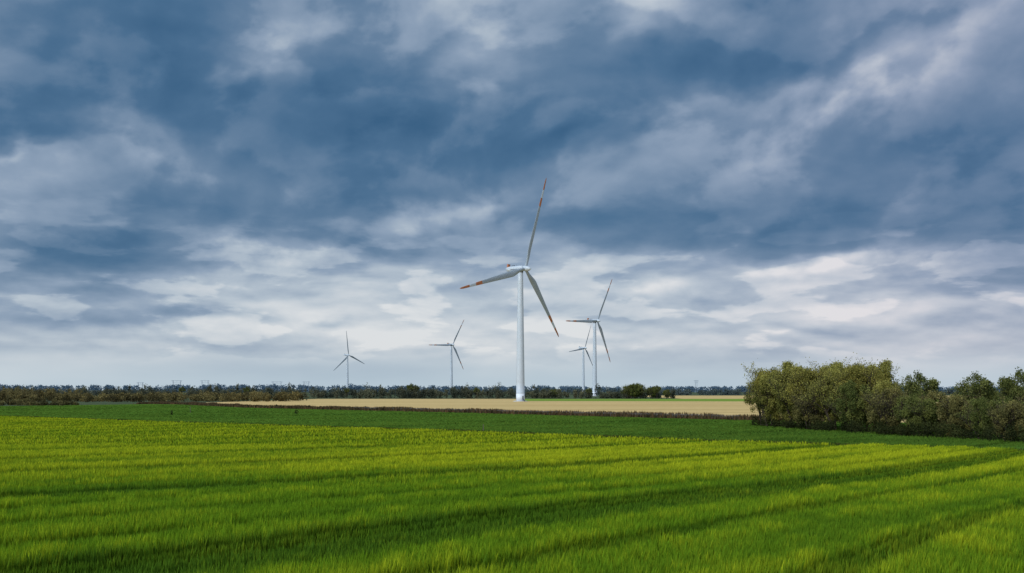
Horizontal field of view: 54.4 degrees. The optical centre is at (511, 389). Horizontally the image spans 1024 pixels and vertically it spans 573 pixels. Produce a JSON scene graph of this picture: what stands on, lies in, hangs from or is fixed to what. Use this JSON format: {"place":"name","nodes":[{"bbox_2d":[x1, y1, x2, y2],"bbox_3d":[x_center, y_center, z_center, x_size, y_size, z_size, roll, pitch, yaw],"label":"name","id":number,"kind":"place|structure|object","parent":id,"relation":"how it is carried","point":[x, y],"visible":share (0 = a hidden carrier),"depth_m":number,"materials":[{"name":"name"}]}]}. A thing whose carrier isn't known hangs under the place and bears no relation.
{"place":"outdoors","nodes":[
{"label":"outdoors","id":0,"kind":"place"},
{"bbox_2d":[0,404,1023,450],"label":"pasture grass","id":1,"kind":"structure","parent":0,"point":[853,438],"depth_m":199.84,"materials":[{"name":"green plant"}]},
{"bbox_2d":[0,390,1023,572],"bbox_3d":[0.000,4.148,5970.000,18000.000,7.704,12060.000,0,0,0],"label":"ground","id":2,"kind":"structure","parent":0,"point":[719,404],"depth_m":438.34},
{"bbox_2d":[0,398,78,405],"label":"scrub hedgerow","id":3,"kind":"object","parent":2,"relation":"on","point":[23,401],"visible":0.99,"depth_m":501.41,"materials":[{"name":"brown plant"}]},
{"bbox_2d":[0,386,308,401],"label":"scrub hedgerow","id":4,"kind":"object","parent":2,"relation":"on","point":[207,396],"visible":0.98,"depth_m":662.60,"materials":[{"name":"green plant"}]},
{"bbox_2d":[178,386,184,393],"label":"distant tree","id":5,"kind":"object","parent":2,"relation":"on","point":[181,389],"visible":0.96,"depth_m":903.69,"materials":[{"name":"green plant"}]},
{"bbox_2d":[243,386,249,392],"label":"distant tree","id":6,"kind":"object","parent":2,"relation":"on","point":[246,389],"visible":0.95,"depth_m":899.07,"materials":[{"name":"green plant"}]},
{"bbox_2d":[245,404,393,407],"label":"hedge","id":7,"kind":"object","parent":2,"relation":"on","point":[325,406],"visible":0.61,"depth_m":401.86,"materials":[{"name":"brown plant"}]},
{"bbox_2d":[0,382,675,398],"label":"distant treeline","id":8,"kind":"object","parent":2,"relation":"on","point":[464,390],"visible":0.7,"depth_m":903.88,"materials":[{"name":"green plant"}]},
{"bbox_2d":[334,331,363,387],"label":"wind turbine","id":9,"kind":"object","parent":2,"relation":"on","point":[347,381],"visible":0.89,"depth_m":2441.84,"materials":[{"name":"white paint"}]},
{"bbox_2d":[406,383,414,392],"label":"distant tree","id":10,"kind":"object","parent":2,"relation":"on","point":[409,387],"visible":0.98,"depth_m":902.85,"materials":[{"name":"green plant"}]},
{"bbox_2d":[434,320,463,387],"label":"wind turbine","id":11,"kind":"object","parent":2,"relation":"on","point":[451,369],"visible":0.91,"depth_m":1875.18,"materials":[{"name":"white paint"}]},
{"bbox_2d":[133,401,836,421],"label":"rough grass verge","id":12,"kind":"structure","parent":2,"relation":"on","point":[686,415],"depth_m":313.27,"materials":[{"name":"beige plant"}]},
{"bbox_2d":[0,383,1001,391],"bbox_3d":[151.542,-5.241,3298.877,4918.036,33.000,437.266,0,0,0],"label":"distant forest","id":13,"kind":"object","parent":2,"relation":"on","point":[303,386],"visible":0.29,"depth_m":3201.59,"materials":[{"name":"green plant"}]},
{"bbox_2d":[460,178,558,401],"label":"wind turbine","id":14,"kind":"object","parent":2,"relation":"on","point":[513,270],"visible":1,"depth_m":673.07,"materials":[{"name":"white paint"}]},
{"bbox_2d":[0,415,1023,572],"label":"wheat crop","id":15,"kind":"object","parent":2,"relation":"on","point":[105,505],"visible":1,"depth_m":25.29,"materials":[{"name":"green plant"}]},
{"bbox_2d":[11,386,1023,394],"bbox_3d":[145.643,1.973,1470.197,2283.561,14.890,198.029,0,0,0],"label":"distant woodland","id":16,"kind":"object","parent":2,"relation":"on","point":[737,391],"visible":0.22,"depth_m":1438.81,"materials":[{"name":"green plant"}]},
{"bbox_2d":[354,407,739,417],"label":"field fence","id":17,"kind":"object","parent":2,"relation":"on","point":[562,412],"visible":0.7,"depth_m":289.43,"materials":[{"name":"brown wood"}]},
{"bbox_2d":[550,389,557,398],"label":"distant tree","id":18,"kind":"object","parent":2,"relation":"on","point":[553,391],"visible":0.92,"depth_m":898.08,"materials":[{"name":"green plant"}]},
{"bbox_2d":[569,326,592,389],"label":"wind turbine","id":19,"kind":"object","parent":2,"relation":"on","point":[583,372],"visible":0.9,"depth_m":2022.26,"materials":[{"name":"white paint"}]},
{"bbox_2d":[566,280,611,395],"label":"wind turbine","id":20,"kind":"object","parent":2,"relation":"on","point":[593,321],"visible":0.98,"depth_m":1238.16,"materials":[{"name":"white paint"}]},
{"bbox_2d":[620,384,633,398],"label":"distant tree","id":21,"kind":"object","parent":2,"relation":"on","point":[624,388],"visible":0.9,"depth_m":882.16,"materials":[{"name":"green plant"}]},
{"bbox_2d":[625,383,641,398],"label":"distant tree","id":22,"kind":"object","parent":2,"relation":"on","point":[631,390],"visible":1,"depth_m":877.95,"materials":[{"name":"green plant"}]},
{"bbox_2d":[633,383,646,398],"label":"distant tree","id":23,"kind":"object","parent":2,"relation":"on","point":[642,392],"visible":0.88,"depth_m":881.44,"materials":[{"name":"green plant"}]},
{"bbox_2d":[646,386,656,398],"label":"distant tree","id":24,"kind":"object","parent":2,"relation":"on","point":[651,392],"visible":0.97,"depth_m":888.42,"materials":[{"name":"green plant"}]},
{"bbox_2d":[653,385,661,393],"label":"distant tree","id":25,"kind":"object","parent":2,"relation":"on","point":[658,388],"visible":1,"depth_m":884.49,"materials":[{"name":"green plant"}]},
{"bbox_2d":[662,389,670,398],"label":"distant tree","id":26,"kind":"object","parent":2,"relation":"on","point":[666,394],"visible":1,"depth_m":898.99,"materials":[{"name":"green plant"}]},
{"bbox_2d":[741,358,780,424],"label":"deciduous tree","id":27,"kind":"object","parent":2,"relation":"on","point":[758,374],"visible":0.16,"depth_m":187.03,"materials":[{"name":"green plant"}]},
{"bbox_2d":[745,370,781,425],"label":"deciduous tree","id":28,"kind":"object","parent":2,"relation":"on","point":[764,404],"visible":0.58,"depth_m":181.29,"materials":[{"name":"green plant"}]},
{"bbox_2d":[764,360,811,420],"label":"deciduous tree","id":29,"kind":"object","parent":2,"relation":"on","point":[778,387],"visible":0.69,"depth_m":174.02,"materials":[{"name":"green plant"}]},
{"bbox_2d":[781,357,831,422],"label":"deciduous tree","id":30,"kind":"object","parent":2,"relation":"on","point":[803,376],"visible":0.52,"depth_m":166.02,"materials":[{"name":"green plant"}]},
{"bbox_2d":[787,385,828,427],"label":"bush","id":31,"kind":"object","parent":2,"relation":"on","point":[809,408],"visible":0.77,"depth_m":160.32,"materials":[{"name":"green plant"}]},
{"bbox_2d":[790,357,828,422],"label":"deciduous tree","id":32,"kind":"object","parent":2,"relation":"on","point":[812,370],"visible":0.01,"depth_m":180.14,"materials":[{"name":"green plant"}]},
{"bbox_2d":[798,362,849,429],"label":"deciduous tree","id":33,"kind":"object","parent":2,"relation":"on","point":[826,385],"visible":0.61,"depth_m":157.08,"materials":[{"name":"green plant"}]},
{"bbox_2d":[806,360,844,426],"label":"deciduous tree","id":34,"kind":"object","parent":2,"relation":"on","point":[822,374],"visible":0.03,"depth_m":174.15,"materials":[{"name":"green plant"}]},
{"bbox_2d":[819,352,870,427],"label":"deciduous tree","id":35,"kind":"object","parent":2,"relation":"on","point":[847,366],"visible":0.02,"depth_m":163.64,"materials":[{"name":"green plant"}]},
{"bbox_2d":[821,379,875,431],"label":"bush","id":36,"kind":"object","parent":2,"relation":"on","point":[848,390],"visible":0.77,"depth_m":144.89,"materials":[{"name":"green plant"}]},
{"bbox_2d":[827,353,890,430],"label":"deciduous tree","id":37,"kind":"object","parent":2,"relation":"on","point":[859,375],"visible":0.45,"depth_m":148.21,"materials":[{"name":"green plant"}]},
{"bbox_2d":[853,379,893,425],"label":"deciduous tree","id":38,"kind":"object","parent":2,"relation":"on","point":[883,385],"visible":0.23,"depth_m":142.10,"materials":[{"name":"green plant"}]},
{"bbox_2d":[852,358,906,415],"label":"deciduous tree","id":39,"kind":"object","parent":2,"relation":"on","point":[885,366],"visible":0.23,"depth_m":153.61,"materials":[{"name":"green plant"}]},
{"bbox_2d":[861,386,911,432],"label":"bush","id":40,"kind":"object","parent":2,"relation":"on","point":[884,405],"visible":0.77,"depth_m":136.46,"materials":[{"name":"green plant"}]},
{"bbox_2d":[750,414,1023,443],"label":"undergrowth","id":41,"kind":"object","parent":2,"relation":"on","point":[987,433],"visible":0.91,"depth_m":126.55,"materials":[{"name":"green plant"}]},
{"bbox_2d":[891,391,925,428],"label":"bush","id":42,"kind":"object","parent":2,"relation":"on","point":[903,399],"visible":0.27,"depth_m":133.17,"materials":[{"name":"green plant"}]},
{"bbox_2d":[899,394,937,435],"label":"bush","id":43,"kind":"object","parent":2,"relation":"on","point":[917,410],"visible":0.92,"depth_m":125.86,"materials":[{"name":"green plant"}]},
{"bbox_2d":[896,369,940,432],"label":"deciduous tree","id":44,"kind":"object","parent":2,"relation":"on","point":[914,386],"visible":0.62,"depth_m":139.80,"materials":[{"name":"green plant"}]},
{"bbox_2d":[918,389,954,434],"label":"bush","id":45,"kind":"object","parent":2,"relation":"on","point":[931,396],"visible":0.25,"depth_m":128.14,"materials":[{"name":"green plant"}]},
{"bbox_2d":[936,392,977,436],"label":"bush","id":46,"kind":"object","parent":2,"relation":"on","point":[947,407],"visible":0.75,"depth_m":120.16,"materials":[{"name":"green plant"}]},
{"bbox_2d":[958,394,979,436],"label":"bush","id":47,"kind":"object","parent":2,"relation":"on","point":[970,406],"depth_m":123.86,"materials":[{"name":"green plant"}]},
{"bbox_2d":[951,371,998,421],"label":"deciduous tree","id":48,"kind":"object","parent":2,"relation":"on","point":[984,388],"visible":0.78,"depth_m":130.19,"materials":[{"name":"green plant"}]},
{"bbox_2d":[956,396,1006,438],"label":"bush","id":49,"kind":"object","parent":2,"relation":"on","point":[976,416],"visible":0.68,"depth_m":113.58,"materials":[{"name":"green plant"}]},
{"bbox_2d":[980,396,1012,437],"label":"bush","id":50,"kind":"object","parent":2,"relation":"on","point":[1005,400],"visible":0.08,"depth_m":117.43,"materials":[{"name":"green plant"}]},
{"bbox_2d":[980,391,1021,419],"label":"bush","id":51,"kind":"object","parent":2,"relation":"on","point":[996,397],"visible":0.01,"depth_m":134.25,"materials":[{"name":"green plant"}]},
{"bbox_2d":[983,396,1023,439],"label":"bush","id":52,"kind":"object","parent":2,"relation":"on","point":[1015,412],"visible":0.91,"depth_m":107.28,"materials":[{"name":"green plant"}]},
{"bbox_2d":[987,383,1023,402],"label":"bush","id":53,"kind":"object","parent":2,"relation":"on","point":[1022,399],"visible":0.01,"depth_m":138.18,"materials":[{"name":"green plant"}]},
{"bbox_2d":[994,366,1023,401],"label":"deciduous tree","id":54,"kind":"object","parent":2,"relation":"on","point":[1008,387],"visible":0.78,"depth_m":125.37,"materials":[{"name":"green plant"}]},
{"bbox_2d":[0,0,1023,389],"label":"sky","id":55,"kind":"structure","parent":0,"point":[196,193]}
]}

